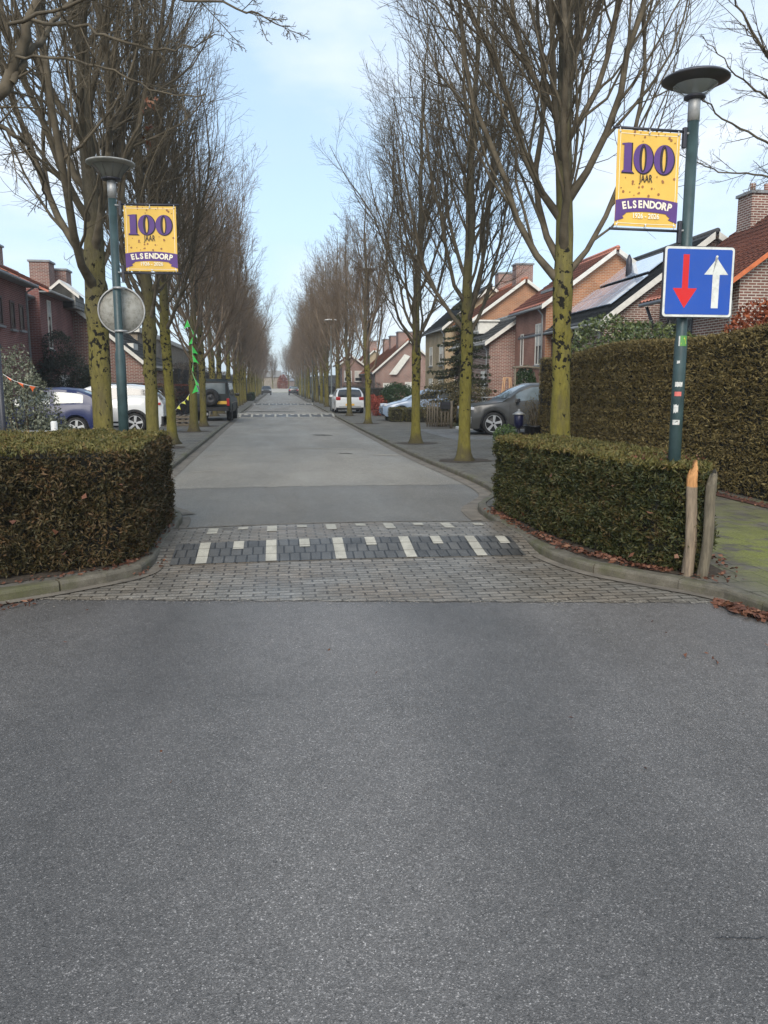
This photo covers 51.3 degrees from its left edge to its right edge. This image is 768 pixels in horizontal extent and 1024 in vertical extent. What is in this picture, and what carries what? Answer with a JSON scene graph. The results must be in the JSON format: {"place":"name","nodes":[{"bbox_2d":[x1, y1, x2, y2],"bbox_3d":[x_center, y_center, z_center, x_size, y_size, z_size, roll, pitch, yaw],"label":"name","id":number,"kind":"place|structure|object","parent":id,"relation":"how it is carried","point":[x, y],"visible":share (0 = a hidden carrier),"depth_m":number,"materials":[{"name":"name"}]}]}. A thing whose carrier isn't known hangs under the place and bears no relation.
{"place":"outdoors","nodes":[
{"label":"outdoors","id":0,"kind":"place"},
{"bbox_2d":[0,393,265,587],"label":"pavement","id":1,"kind":"structure","parent":0,"point":[188,440],"depth_m":24.56,"materials":[{"name":"concrete"}]},
{"bbox_2d":[0,344,5,430],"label":"metal post","id":2,"kind":"object","parent":1,"relation":"on","point":[2,416],"visible":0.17,"depth_m":9.67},
{"bbox_2d":[0,343,75,430],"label":"shrub","id":3,"kind":"object","parent":1,"relation":"on","point":[10,408],"visible":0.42,"depth_m":13.09,"materials":[{"name":"green plant"}]},
{"bbox_2d":[0,552,139,584],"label":"hedge bed","id":4,"kind":"object","parent":1,"relation":"on","point":[13,578],"visible":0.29,"depth_m":6.82,"materials":[{"name":"soil"}]},
{"bbox_2d":[0,427,176,578],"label":"clipped hedge","id":5,"kind":"object","parent":4,"relation":"on","point":[48,479],"visible":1,"depth_m":6.98,"materials":[{"name":"green plant"}]},
{"bbox_2d":[2,523,174,583],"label":"leaf litter","id":6,"kind":"object","parent":4,"relation":"on","point":[120,564],"visible":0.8,"depth_m":7.06,"materials":[{"name":"brown plant"}]},
{"bbox_2d":[0,0,309,215],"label":"street tree","id":7,"kind":"object","parent":4,"relation":"on","point":[15,67],"visible":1,"depth_m":6.96,"materials":[{"name":"brown plant"}]},
{"bbox_2d":[85,156,134,430],"bbox_3d":[-3.040,-1.867,9.207,0.532,4.103,0.532,-1,9,-7],"label":"street lamp","id":8,"kind":"object","parent":1,"relation":"on","point":[111,171],"visible":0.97,"depth_m":9.02,"materials":[{"name":"metal"}]},
{"bbox_2d":[97,286,144,333],"bbox_3d":[-3.024,-2.314,9.167,0.538,0.538,0.200,-1,9,-7],"label":"traffic sign","id":9,"kind":"object","parent":8,"relation":"attached to","point":[133,311],"visible":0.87,"depth_m":9.26,"materials":[{"name":"metal"}]},
{"bbox_2d":[115,201,181,281],"bbox_3d":[-2.696,-3.057,9.068,0.765,0.877,0.112,-1,9,-4],"label":"street banner","id":10,"kind":"object","parent":8,"relation":"attached to","point":[150,230],"visible":0.99,"depth_m":9.04,"materials":[{"name":"fabric"}]},
{"bbox_2d":[137,383,189,415],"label":"garden hedge","id":11,"kind":"object","parent":1,"relation":"on","point":[182,392],"visible":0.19,"depth_m":43.36,"materials":[{"name":"green plant"}]},
{"bbox_2d":[198,417,228,422],"bbox_3d":[-8.086,-4.387,38.055,1.500,0.001,6.000,-1,9,-7],"label":"parking bay","id":12,"kind":"object","parent":1,"relation":"on","point":[216,419],"visible":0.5,"depth_m":37.25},
{"bbox_2d":[197,379,238,420],"bbox_3d":[-8.019,-5.375,38.247,2.100,1.930,4.420,-1,9,-5],"label":"off road car","id":13,"kind":"object","parent":12,"relation":"on","point":[220,394],"visible":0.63,"depth_m":36.38,"materials":[{"name":"green paint"}]},
{"bbox_2d":[203,268,261,407],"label":"street tree","id":14,"kind":"object","parent":1,"relation":"on","point":[233,365],"visible":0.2,"depth_m":57.79,"materials":[{"name":"brown plant"}]},
{"bbox_2d":[210,276,280,404],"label":"street tree","id":15,"kind":"object","parent":1,"relation":"on","point":[241,400],"visible":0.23,"depth_m":68.02,"materials":[{"name":"brown plant"}]},
{"bbox_2d":[220,267,274,405],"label":"street tree","id":16,"kind":"object","parent":1,"relation":"on","point":[238,375],"visible":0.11,"depth_m":63.39,"materials":[{"name":"brown plant"}]},
{"bbox_2d":[214,264,281,402],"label":"street tree","id":17,"kind":"object","parent":1,"relation":"on","point":[243,369],"visible":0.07,"depth_m":73.90,"materials":[{"name":"brown plant"}]},
{"bbox_2d":[246,309,267,393],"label":"street tree","id":18,"kind":"object","parent":1,"relation":"on","point":[248,378],"visible":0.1,"depth_m":86.00,"materials":[{"name":"brown plant"}]},
{"bbox_2d":[129,327,198,370],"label":"long building","id":19,"kind":"structure","parent":0,"point":[179,355],"depth_m":58.63,"materials":[{"name":"beige brick"}]},
{"bbox_2d":[262,371,280,388],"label":"house","id":20,"kind":"structure","parent":0,"point":[268,381],"depth_m":244.48,"materials":[{"name":"paint"}]},
{"bbox_2d":[172,393,464,488],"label":"road","id":21,"kind":"structure","parent":0,"point":[266,451],"depth_m":18.71,"materials":[{"name":"concrete"}]},
{"bbox_2d":[162,393,267,514],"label":"gutter","id":22,"kind":"object","parent":21,"relation":"on","point":[182,465],"visible":0.52,"depth_m":19.73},
{"bbox_2d":[238,413,333,414],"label":"raised road table","id":23,"kind":"object","parent":21,"relation":"on","point":[285,413],"visible":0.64,"depth_m":45.35,"materials":[{"name":"concrete"}]},
{"bbox_2d":[238,414,332,416],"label":"speed hump band","id":24,"kind":"object","parent":23,"relation":"on","point":[289,415],"visible":0.8,"depth_m":44.18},
{"bbox_2d":[291,393,490,519],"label":"gutter","id":25,"kind":"object","parent":21,"relation":"on","point":[469,511],"visible":0.86,"depth_m":14.46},
{"bbox_2d":[173,484,480,527],"bbox_3d":[-1.073,-0.185,11.784,6.300,0.055,4.580,-1,9,-7],"label":"road dark section","id":26,"kind":"object","parent":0,"point":[209,507],"visible":0.68,"depth_m":11.57,"materials":[{"name":"asphalt"}]},
{"bbox_2d":[0,599,767,1023],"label":"road crossing","id":27,"kind":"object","parent":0,"point":[412,813],"depth_m":3.18,"materials":[{"name":"asphalt"}]},
{"bbox_2d":[0,516,190,603],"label":"gutter","id":28,"kind":"object","parent":27,"relation":"on","point":[186,521],"visible":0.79,"depth_m":6.80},
{"bbox_2d":[10,592,709,610],"bbox_3d":[-0.242,0.694,6.312,5.566,0.006,0.617,0,9,1],"label":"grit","id":29,"kind":"object","parent":27,"relation":"on","point":[367,598],"visible":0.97,"depth_m":6.30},
{"bbox_2d":[481,520,731,601],"bbox_3d":[1.796,0.442,7.911,0.626,0.001,4.529,-3,10,-20],"label":"gutter","id":30,"kind":"object","parent":27,"relation":"on","point":[545,559],"visible":0.65,"depth_m":7.01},
{"bbox_2d":[709,597,767,621],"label":"leaf litter","id":31,"kind":"object","parent":27,"relation":"on","point":[741,608],"visible":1,"depth_m":5.96,"materials":[{"name":"brown plant"}]},
{"bbox_2d":[0,0,767,377],"label":"sky","id":32,"kind":"structure","parent":0,"point":[296,92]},
{"bbox_2d":[37,521,760,602],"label":"brick paving","id":33,"kind":"structure","parent":0,"point":[528,577],"depth_m":7.05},
{"bbox_2d":[169,536,525,564],"bbox_3d":[-0.341,0.366,8.037,3.470,0.107,0.600,-1,9,-7],"label":"speed hump band","id":34,"kind":"object","parent":33,"relation":"on","point":[319,549],"visible":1,"depth_m":8.00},
{"bbox_2d":[195,522,509,563],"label":"speed hump marks","id":35,"kind":"object","parent":33,"relation":"on","point":[271,550],"visible":1,"depth_m":8.14},
{"bbox_2d":[421,429,524,438],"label":"driveway","id":36,"kind":"structure","parent":0,"point":[452,433],"depth_m":27.06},
{"bbox_2d":[456,383,540,434],"bbox_3d":[4.798,-3.522,27.065,4.460,1.709,2.180,-1,9,-7],"label":"grey suv","id":37,"kind":"object","parent":36,"relation":"on","point":[490,416],"visible":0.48,"depth_m":26.10,"materials":[{"name":"paint"}]},
{"bbox_2d":[294,393,767,597],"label":"pavement","id":38,"kind":"structure","parent":0,"point":[741,527],"depth_m":10.03,"materials":[{"name":"concrete"}]},
{"bbox_2d":[329,388,363,412],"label":"white hatchback","id":39,"kind":"object","parent":38,"relation":"on","point":[339,399],"visible":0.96,"depth_m":47.09,"materials":[{"name":"paint"}]},
{"bbox_2d":[370,395,387,415],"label":"shrub","id":40,"kind":"object","parent":38,"relation":"on","point":[375,400],"visible":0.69,"depth_m":42.81,"materials":[{"name":"red plant"}]},
{"bbox_2d":[384,406,403,421],"bbox_3d":[0.457,-4.536,36.831,0.727,0.697,2.362,-1,9,-7],"label":"clipped hedge","id":41,"kind":"object","parent":38,"relation":"on","point":[395,414],"visible":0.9,"depth_m":35.87,"materials":[{"name":"green plant"}]},
{"bbox_2d":[379,382,411,406],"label":"shrub","id":42,"kind":"object","parent":38,"relation":"on","point":[397,395],"visible":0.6,"depth_m":45.58,"materials":[{"name":"green plant"}]},
{"bbox_2d":[398,442,436,443],"bbox_3d":[0.930,-1.940,22.515,1.134,0.001,1.100,9,12,43],"label":"tree pit","id":43,"kind":"object","parent":38,"relation":"on","point":[421,443],"visible":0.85,"depth_m":22.34,"materials":[{"name":"soil"}]},
{"bbox_2d":[309,46,490,443],"bbox_3d":[0.629,-6.936,21.788,4.937,10.370,4.385,-6,11,-36],"label":"street tree","id":44,"kind":"object","parent":43,"relation":"on","point":[415,340],"visible":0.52,"depth_m":21.23,"materials":[{"name":"brown plant"}]},
{"bbox_2d":[379,389,473,416],"bbox_3d":[1.991,-5.077,37.648,4.300,1.488,2.100,-1,9,-7],"label":"pale blue car","id":45,"kind":"object","parent":38,"relation":"on","point":[402,403],"visible":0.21,"depth_m":36.76,"materials":[{"name":"paint"}]},
{"bbox_2d":[426,401,438,426],"bbox_3d":[1.821,-3.732,30.447,0.521,0.961,0.070,5,10,27],"label":"paling fence","id":46,"kind":"object","parent":38,"relation":"on","point":[430,418],"visible":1,"depth_m":30.42,"materials":[{"name":"brown wood"}]},
{"bbox_2d":[420,379,493,426],"bbox_3d":[2.900,-4.362,31.951,3.180,1.952,1.284,-3,9,-16],"label":"shrub","id":47,"kind":"object","parent":38,"relation":"on","point":[455,409],"visible":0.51,"depth_m":31.75,"materials":[{"name":"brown plant"}]},
{"bbox_2d":[440,458,493,462],"bbox_3d":[1.718,-1.120,17.305,1.203,0.001,1.018,-5,10,-29],"label":"tree pit","id":48,"kind":"object","parent":38,"relation":"on","point":[475,460],"visible":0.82,"depth_m":17.24,"materials":[{"name":"soil"}]},
{"bbox_2d":[351,0,554,460],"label":"street tree","id":49,"kind":"object","parent":48,"relation":"on","point":[468,298],"visible":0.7,"depth_m":16.53,"materials":[{"name":"brown plant"}]},
{"bbox_2d":[523,425,540,434],"bbox_3d":[3.971,-2.008,21.140,0.580,0.570,0.580,-1,9,-7],"label":"planter","id":50,"kind":"object","parent":38,"relation":"on","point":[529,430],"visible":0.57,"depth_m":20.89,"materials":[{"name":"black plastic"}]},
{"bbox_2d":[521,393,540,425],"bbox_3d":[3.959,-2.649,21.050,0.758,0.950,0.662,-1,9,-7],"label":"potted shrub","id":51,"kind":"object","parent":50,"relation":"in","point":[533,419],"visible":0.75,"depth_m":20.98,"materials":[{"name":"green plant"}]},
{"bbox_2d":[488,506,722,576],"bbox_3d":[2.202,0.211,8.860,1.270,0.001,4.480,-1,9,-7],"label":"hedge bed","id":52,"kind":"object","parent":38,"relation":"on","point":[713,570],"visible":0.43,"depth_m":7.81,"materials":[{"name":"soil"}]},
{"bbox_2d":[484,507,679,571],"bbox_3d":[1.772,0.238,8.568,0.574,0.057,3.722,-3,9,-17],"label":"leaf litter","id":53,"kind":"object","parent":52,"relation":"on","point":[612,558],"visible":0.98,"depth_m":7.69,"materials":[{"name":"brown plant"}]},
{"bbox_2d":[491,431,719,573],"bbox_3d":[2.194,-0.288,8.746,1.298,1.055,4.251,-1,9,-7],"label":"clipped hedge","id":54,"kind":"object","parent":52,"relation":"on","point":[577,497],"visible":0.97,"depth_m":7.68,"materials":[{"name":"green plant"}]},
{"bbox_2d":[681,459,697,576],"bbox_3d":[2.586,0.100,6.755,0.123,1.081,0.141,-1,9,-7],"label":"wooden stake","id":55,"kind":"object","parent":52,"relation":"on","point":[688,561],"visible":0.9,"depth_m":6.73,"materials":[{"name":"brown wood"}]},
{"bbox_2d":[661,65,730,473],"bbox_3d":[2.521,-1.496,6.786,0.532,4.124,0.532,-1,9,-7],"label":"street lamp","id":56,"kind":"object","parent":52,"relation":"on","point":[694,82],"visible":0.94,"depth_m":6.56,"materials":[{"name":"metal"}]},
{"bbox_2d":[609,125,688,243],"bbox_3d":[2.201,-2.682,6.561,0.744,0.910,0.112,-2,9,-11],"label":"street banner","id":57,"kind":"object","parent":56,"relation":"attached to","point":[647,173],"visible":0.98,"depth_m":6.52,"materials":[{"name":"fabric"}]},
{"bbox_2d":[660,245,734,317],"bbox_3d":[2.599,-1.908,6.654,0.625,0.573,0.072,-1,9,-8],"label":"traffic sign","id":58,"kind":"object","parent":56,"relation":"attached to","point":[697,281],"visible":1,"depth_m":6.62,"materials":[{"name":"metal"}]},
{"bbox_2d":[696,469,716,581],"bbox_3d":[2.701,0.147,6.687,0.183,1.009,0.100,-8,12,-40],"label":"wooden stake","id":59,"kind":"object","parent":52,"relation":"on","point":[708,531],"visible":0.88,"depth_m":6.67,"materials":[{"name":"brown wood"}]},
{"bbox_2d":[679,554,737,582],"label":"leaf litter","id":60,"kind":"object","parent":38,"relation":"on","point":[722,572],"visible":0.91,"depth_m":6.79,"materials":[{"name":"brown plant"}]},
{"label":"tree pit","id":61,"kind":"structure","parent":38,"relation":"on","visible":0},
{"bbox_2d":[327,186,407,423],"bbox_3d":[-0.391,-8.672,33.558,3.794,10.129,4.156,5,10,31],"label":"street tree","id":62,"kind":"object","parent":61,"relation":"on","point":[365,323],"visible":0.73,"depth_m":33.45,"materials":[{"name":"brown plant"}]},
{"label":"ground","id":63,"kind":"structure","parent":0,"visible":0},
{"bbox_2d":[0,268,38,399],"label":"terrace house","id":64,"kind":"structure","parent":63,"relation":"on","point":[14,321],"depth_m":27.64,"materials":[{"name":"brown brick"}]},
{"bbox_2d":[0,244,84,387],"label":"terrace house","id":65,"kind":"structure","parent":63,"relation":"on","point":[48,312],"depth_m":32.74,"materials":[{"name":"brown brick"}]},
{"bbox_2d":[47,279,84,310],"bbox_3d":[-13.855,-9.396,34.736,1.560,1.170,1.660,-1,9,-7],"label":"roof dormer","id":66,"kind":"object","parent":65,"relation":"on","point":[64,288],"visible":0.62,"depth_m":34.07,"materials":[{"name":"grey tile"}]},
{"bbox_2d":[0,0,245,429],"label":"street tree","id":67,"kind":"object","parent":63,"relation":"on","point":[92,257],"visible":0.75,"depth_m":12.77,"materials":[{"name":"brown plant"}]},
{"bbox_2d":[0,393,266,600],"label":"kerb","id":68,"kind":"structure","parent":63,"relation":"on","point":[68,582],"depth_m":6.87,"materials":[{"name":"concrete"}]},
{"bbox_2d":[25,0,259,430],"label":"street tree","id":69,"kind":"object","parent":63,"relation":"on","point":[148,292],"visible":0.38,"depth_m":17.79,"materials":[{"name":"brown plant"}]},
{"bbox_2d":[49,0,250,444],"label":"street tree","id":70,"kind":"object","parent":63,"relation":"on","point":[165,323],"visible":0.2,"depth_m":21.29,"materials":[{"name":"brown plant"}]},
{"bbox_2d":[154,109,266,425],"bbox_3d":[-7.308,-9.387,31.364,5.444,12.251,5.399,-2,9,-12],"label":"street tree","id":71,"kind":"object","parent":63,"relation":"on","point":[201,357],"visible":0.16,"depth_m":31.13,"materials":[{"name":"brown plant"}]},
{"bbox_2d":[170,185,251,415],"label":"street tree","id":72,"kind":"object","parent":63,"relation":"on","point":[210,356],"visible":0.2,"depth_m":41.95,"materials":[{"name":"brown plant"}]},
{"bbox_2d":[184,178,269,413],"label":"street tree","id":73,"kind":"object","parent":63,"relation":"on","point":[219,361],"visible":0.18,"depth_m":46.31,"materials":[{"name":"brown plant"}]},
{"bbox_2d":[203,231,261,380],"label":"street tree","id":74,"kind":"object","parent":63,"relation":"on","point":[227,361],"visible":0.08,"depth_m":53.54,"materials":[{"name":"brown plant"}]},
{"bbox_2d":[280,286,325,400],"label":"street tree","id":75,"kind":"object","parent":63,"relation":"on","point":[302,342],"visible":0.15,"depth_m":84.82,"materials":[{"name":"brown plant"}]},
{"bbox_2d":[295,320,317,398],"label":"street tree","id":76,"kind":"object","parent":63,"relation":"on","point":[308,374],"visible":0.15,"depth_m":97.63,"materials":[{"name":"brown plant"}]},
{"bbox_2d":[287,281,334,399],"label":"street tree","id":77,"kind":"object","parent":63,"relation":"on","point":[301,353],"visible":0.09,"depth_m":90.83,"materials":[{"name":"brown plant"}]},
{"bbox_2d":[287,275,340,401],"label":"street tree","id":78,"kind":"object","parent":63,"relation":"on","point":[316,376],"visible":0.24,"depth_m":78.21,"materials":[{"name":"brown plant"}]},
{"bbox_2d":[296,280,334,403],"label":"street tree","id":79,"kind":"object","parent":63,"relation":"on","point":[321,386],"visible":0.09,"depth_m":73.15,"materials":[{"name":"brown plant"}]},
{"bbox_2d":[301,259,341,404],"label":"street tree","id":80,"kind":"object","parent":63,"relation":"on","point":[324,358],"visible":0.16,"depth_m":65.90,"materials":[{"name":"brown plant"}]},
{"bbox_2d":[292,245,361,406],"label":"street tree","id":81,"kind":"object","parent":63,"relation":"on","point":[311,333],"visible":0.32,"depth_m":61.06,"materials":[{"name":"brown plant"}]},
{"bbox_2d":[294,213,367,390],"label":"street tree","id":82,"kind":"object","parent":63,"relation":"on","point":[337,367],"visible":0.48,"depth_m":52.36,"materials":[{"name":"brown plant"}]},
{"bbox_2d":[306,224,381,415],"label":"street tree","id":83,"kind":"object","parent":63,"relation":"on","point":[346,344],"visible":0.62,"depth_m":42.23,"materials":[{"name":"brown plant"}]},
{"bbox_2d":[292,393,767,611],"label":"kerb","id":84,"kind":"structure","parent":63,"relation":"on","point":[726,592],"depth_m":7.18,"materials":[{"name":"concrete"}]},
{"bbox_2d":[366,0,725,435],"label":"street tree","id":85,"kind":"object","parent":63,"relation":"on","point":[561,101],"visible":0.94,"depth_m":10.53,"materials":[{"name":"brown plant"}]},
{"bbox_2d":[638,183,767,338],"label":"house","id":86,"kind":"structure","parent":63,"relation":"on","point":[747,240],"depth_m":23.31,"materials":[{"name":"red brick"}]},
{"bbox_2d":[672,0,767,201],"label":"street tree","id":87,"kind":"object","parent":63,"relation":"on","point":[758,42],"visible":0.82,"depth_m":9.35,"materials":[{"name":"brown plant"}]},
{"label":"far garden right","id":88,"kind":"structure","parent":0,"visible":0},
{"bbox_2d":[333,355,363,387],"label":"house","id":89,"kind":"structure","parent":88,"relation":"on","point":[357,367],"depth_m":83.08,"materials":[{"name":"red brick"}]},
{"bbox_2d":[310,382,388,407],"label":"tall bare hedge","id":90,"kind":"object","parent":88,"relation":"on","point":[375,390],"visible":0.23,"depth_m":64.68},
{"bbox_2d":[359,331,424,399],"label":"house","id":91,"kind":"structure","parent":88,"relation":"on","point":[393,364],"depth_m":71.76,"materials":[{"name":"red brick"}]},
{"bbox_2d":[422,284,497,387],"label":"house","id":92,"kind":"structure","parent":88,"relation":"on","point":[435,334],"depth_m":53.34,"materials":[{"name":"brown brick"}]},
{"bbox_2d":[422,298,499,412],"bbox_3d":[3.309,-6.266,33.160,3.548,5.442,3.633,1,9,4],"label":"spruce tree","id":93,"kind":"object","parent":88,"relation":"on","point":[455,369],"visible":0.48,"depth_m":33.13,"materials":[{"name":"green plant"}]},
{"bbox_2d":[449,316,515,401],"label":"house","id":94,"kind":"structure","parent":88,"relation":"on","point":[498,336],"depth_m":38.09,"materials":[{"name":"red brick"}]},
{"bbox_2d":[452,263,540,337],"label":"house","id":95,"kind":"structure","parent":88,"relation":"on","point":[506,302],"depth_m":46.08,"materials":[{"name":"orange brick"}]},
{"bbox_2d":[513,365,536,385],"bbox_3d":[5.782,-4.756,32.685,1.193,2.484,0.916,-1,9,-7],"label":"shrub","id":96,"kind":"object","parent":88,"relation":"on","point":[527,375],"visible":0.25,"depth_m":32.46,"materials":[{"name":"green plant"}]},
{"bbox_2d":[507,245,636,383],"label":"house","id":97,"kind":"structure","parent":88,"relation":"on","point":[533,314],"depth_m":33.70,"materials":[{"name":"orange brick"}]},
{"bbox_2d":[534,323,540,366],"bbox_3d":[6.600,-7.147,34.308,0.120,1.825,0.970,-1,9,-7],"label":"window","id":98,"kind":"structure","parent":97,"relation":"in","point":[537,326],"depth_m":34.40,"materials":[{"name":"white glass"}]},
{"bbox_2d":[518,228,727,356],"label":"house","id":99,"kind":"structure","parent":88,"relation":"on","point":[628,288],"depth_m":29.05,"materials":[{"name":"red brick"}]},
{"label":"far garden left","id":100,"kind":"structure","parent":0,"visible":0},
{"bbox_2d":[34,329,90,388],"bbox_3d":[-12.315,-5.202,31.209,2.917,3.822,2.115,-1,9,-7],"label":"conifer shrub","id":101,"kind":"object","parent":100,"relation":"on","point":[50,363],"visible":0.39,"depth_m":30.84,"materials":[{"name":"green plant"}]},
{"bbox_2d":[72,310,173,387],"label":"house","id":102,"kind":"structure","parent":100,"relation":"on","point":[133,349],"depth_m":36.11,"materials":[{"name":"red brick"}]},
{"bbox_2d":[172,360,246,391],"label":"tall bare hedge","id":103,"kind":"object","parent":100,"relation":"on","point":[181,375],"visible":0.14,"depth_m":54.35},
{"label":"right garden","id":104,"kind":"structure","parent":0,"visible":0},
{"bbox_2d":[571,312,699,353],"bbox_3d":[8.276,-3.919,23.469,6.072,3.718,2.311,-1,9,-7],"label":"shrub","id":105,"kind":"object","parent":104,"relation":"on","point":[628,329],"visible":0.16,"depth_m":22.73,"materials":[{"name":"green plant"}]},
{"bbox_2d":[537,322,767,500],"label":"tall hedge","id":106,"kind":"object","parent":104,"relation":"on","point":[621,391],"visible":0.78,"depth_m":13.10,"materials":[{"name":"green plant"}]},
{"bbox_2d":[721,297,767,332],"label":"shrub","id":107,"kind":"object","parent":104,"relation":"on","point":[748,320],"visible":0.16,"depth_m":13.77,"materials":[{"name":"red plant"}]},
{"label":"left driveway","id":108,"kind":"structure","parent":0,"visible":0},
{"bbox_2d":[6,387,92,430],"bbox_3d":[-10.608,-3.081,24.654,4.050,1.528,2.060,-1,9,-7],"label":"blue hatchback","id":109,"kind":"object","parent":108,"relation":"on","point":[76,406],"visible":0.39,"depth_m":24.00,"materials":[{"name":"paint"}]},
{"bbox_2d":[84,383,166,429],"bbox_3d":[-9.701,-3.558,27.354,4.400,1.690,2.160,-1,9,-7],"label":"white suv","id":110,"kind":"object","parent":108,"relation":"on","point":[136,396],"visible":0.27,"depth_m":26.68,"materials":[{"name":"paint"}]},
{"label":"tree pit","id":111,"kind":"structure","parent":0,"visible":0},
{"bbox_2d":[126,78,267,431],"bbox_3d":[-6.387,-8.498,26.941,5.248,11.871,5.061,-4,10,-24],"label":"street tree","id":112,"kind":"object","parent":111,"relation":"on","point":[194,324],"visible":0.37,"depth_m":27.32,"materials":[{"name":"brown plant"}]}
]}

